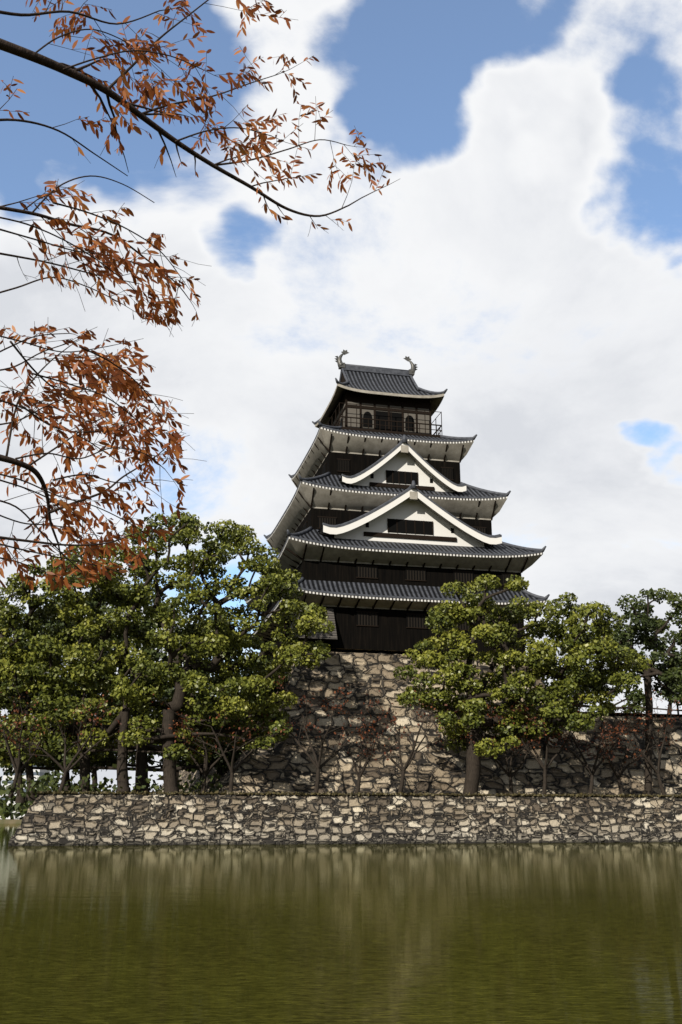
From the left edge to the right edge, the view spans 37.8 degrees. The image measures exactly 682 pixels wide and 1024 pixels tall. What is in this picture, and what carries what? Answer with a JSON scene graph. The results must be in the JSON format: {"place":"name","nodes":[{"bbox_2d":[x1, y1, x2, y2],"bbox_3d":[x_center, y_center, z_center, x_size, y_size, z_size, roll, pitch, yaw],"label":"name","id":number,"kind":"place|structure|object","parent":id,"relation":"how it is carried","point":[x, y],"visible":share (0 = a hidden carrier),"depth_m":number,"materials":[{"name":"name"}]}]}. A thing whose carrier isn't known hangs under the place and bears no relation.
{"place":"outdoors","nodes":[
{"label":"outdoors","id":0,"kind":"place"},
{"bbox_2d":[0,819,21,823],"bbox_3d":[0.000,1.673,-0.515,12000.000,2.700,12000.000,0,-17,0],"label":"ground","id":1,"kind":"structure","parent":0,"point":[11,821],"depth_m":314.82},
{"bbox_2d":[0,639,49,818],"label":"distant tower block","id":2,"kind":"structure","parent":1,"relation":"on","point":[41,772],"depth_m":494.24,"materials":[{"name":"grey concrete"}]},
{"bbox_2d":[0,770,155,819],"bbox_3d":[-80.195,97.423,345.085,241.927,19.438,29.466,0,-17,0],"label":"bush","id":3,"kind":"object","parent":1,"relation":"on","point":[6,811],"visible":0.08,"depth_m":339.54,"materials":[{"name":"green plant"}]},
{"bbox_2d":[0,0,398,598],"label":"zelkova","id":4,"kind":"object","parent":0,"point":[172,302],"depth_m":5.37,"materials":[{"name":"brown plant"}]},
{"bbox_2d":[0,202,203,593],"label":"zelkova twigs","id":5,"kind":"object","parent":4,"relation":"attached to","point":[81,347],"visible":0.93,"depth_m":5.07,"materials":[{"name":"brown plant"}]},
{"bbox_2d":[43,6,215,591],"bbox_3d":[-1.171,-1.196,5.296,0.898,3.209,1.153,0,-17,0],"label":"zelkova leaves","id":6,"kind":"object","parent":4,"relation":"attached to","point":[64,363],"visible":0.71,"depth_m":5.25,"materials":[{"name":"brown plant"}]},
{"bbox_2d":[0,28,309,588],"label":"zelkova twigs","id":7,"kind":"object","parent":4,"relation":"attached to","point":[36,335],"visible":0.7,"depth_m":5.08,"materials":[{"name":"brown plant"}]},
{"bbox_2d":[0,25,317,590],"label":"autumn leaves","id":8,"kind":"object","parent":7,"relation":"attached to","point":[242,147],"visible":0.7,"depth_m":5.21,"materials":[{"name":"brown plant"}]},
{"bbox_2d":[0,824,681,1023],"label":"moat water","id":9,"kind":"structure","parent":0,"point":[525,933],"depth_m":14.46,"materials":[{"name":"green liquid"}]},
{"bbox_2d":[0,0,681,796],"label":"sky","id":10,"kind":"structure","parent":0,"point":[524,253],"materials":[{"name":"white"}]},
{"bbox_2d":[41,793,681,797],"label":"island ground","id":11,"kind":"structure","parent":0,"point":[328,795],"depth_m":68.61,"materials":[{"name":"green plant"}]},
{"bbox_2d":[0,686,44,797],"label":"cherry tree","id":12,"kind":"object","parent":11,"relation":"on","point":[17,769],"depth_m":65.76,"materials":[{"name":"brown plant"}]},
{"bbox_2d":[0,690,144,794],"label":"cherry tree","id":13,"kind":"object","parent":11,"relation":"on","point":[70,766],"depth_m":64.83,"materials":[{"name":"plant"}]},
{"bbox_2d":[0,764,227,797],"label":"shrub leaves","id":14,"kind":"object","parent":11,"relation":"on","point":[74,786],"visible":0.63,"depth_m":67.75,"materials":[{"name":"green plant"}]},
{"bbox_2d":[0,586,287,802],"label":"trees","id":15,"kind":"object","parent":11,"relation":"on","point":[111,760],"depth_m":86.00,"materials":[{"name":"green plant"}]},
{"bbox_2d":[0,510,334,800],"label":"camphor tree","id":16,"kind":"object","parent":11,"relation":"on","point":[275,577],"depth_m":70.39,"materials":[{"name":"green plant"}]},
{"bbox_2d":[169,711,255,792],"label":"cherry tree","id":17,"kind":"object","parent":11,"relation":"on","point":[205,772],"depth_m":67.66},
{"bbox_2d":[152,694,304,792],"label":"cherry tree","id":18,"kind":"object","parent":11,"relation":"on","point":[232,769],"depth_m":66.91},
{"bbox_2d":[246,676,392,795],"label":"cherry tree","id":19,"kind":"object","parent":11,"relation":"on","point":[317,765],"depth_m":68.41,"materials":[{"name":"brown plant"}]},
{"bbox_2d":[8,794,681,845],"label":"stone retaining wall","id":20,"kind":"structure","parent":11,"relation":"on","point":[102,819],"depth_m":65.55,"materials":[{"name":"grey stone"}]},
{"bbox_2d":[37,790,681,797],"bbox_3d":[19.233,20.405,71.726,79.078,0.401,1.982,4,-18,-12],"label":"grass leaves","id":21,"kind":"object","parent":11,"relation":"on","point":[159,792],"visible":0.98,"depth_m":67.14,"materials":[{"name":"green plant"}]},
{"bbox_2d":[337,701,405,792],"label":"cherry tree","id":22,"kind":"object","parent":11,"relation":"on","point":[359,773],"depth_m":69.17,"materials":[{"name":"brown plant"}]},
{"bbox_2d":[304,687,462,792],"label":"cherry tree","id":23,"kind":"object","parent":11,"relation":"on","point":[402,768],"depth_m":69.99,"materials":[{"name":"brown plant"}]},
{"bbox_2d":[157,711,681,794],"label":"stone wall","id":24,"kind":"structure","parent":11,"relation":"on","point":[670,768],"depth_m":80.61,"materials":[{"name":"grey stone"}]},
{"bbox_2d":[541,616,681,713],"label":"honmaru trees","id":25,"kind":"object","parent":24,"relation":"on","point":[638,698],"depth_m":103.25,"materials":[{"name":"green plant"}]},
{"bbox_2d":[192,648,656,794],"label":"keep stone base","id":26,"kind":"object","parent":11,"relation":"on","point":[287,765],"visible":0.34,"depth_m":77.21,"materials":[{"name":"grey stone"}]},
{"bbox_2d":[454,710,559,796],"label":"cherry tree","id":27,"kind":"object","parent":11,"relation":"on","point":[509,774],"depth_m":72.01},
{"bbox_2d":[393,574,652,796],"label":"camphor tree","id":28,"kind":"object","parent":11,"relation":"on","point":[458,681],"depth_m":72.45,"materials":[{"name":"green plant"}]},
{"bbox_2d":[479,684,594,793],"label":"cherry tree","id":29,"kind":"object","parent":11,"relation":"on","point":[545,766],"depth_m":71.75,"materials":[{"name":"plant"}]},
{"bbox_2d":[531,711,656,793],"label":"cherry tree","id":30,"kind":"object","parent":11,"relation":"on","point":[593,771],"depth_m":73.32,"materials":[{"name":"brown plant"}]},
{"bbox_2d":[570,693,676,794],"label":"cherry tree","id":31,"kind":"object","parent":11,"relation":"on","point":[617,774],"depth_m":74.64,"materials":[{"name":"brown plant"}]},
{"bbox_2d":[589,587,681,794],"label":"tree","id":32,"kind":"object","parent":11,"relation":"on","point":[651,625],"depth_m":78.82,"materials":[{"name":"green plant"}]},
{"bbox_2d":[593,690,681,797],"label":"cherry tree","id":33,"kind":"object","parent":11,"relation":"on","point":[657,771],"depth_m":74.21,"materials":[{"name":"brown plant"}]},
{"bbox_2d":[247,349,527,665],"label":"castle keep walls","id":34,"kind":"structure","parent":0,"point":[411,519],"depth_m":88.51,"materials":[{"name":"black wood"}]},
{"bbox_2d":[244,353,549,647],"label":"castle keep roofs","id":35,"kind":"structure","parent":34,"relation":"on","point":[464,499],"depth_m":89.03,"materials":[{"name":"grey tile"}]}
]}

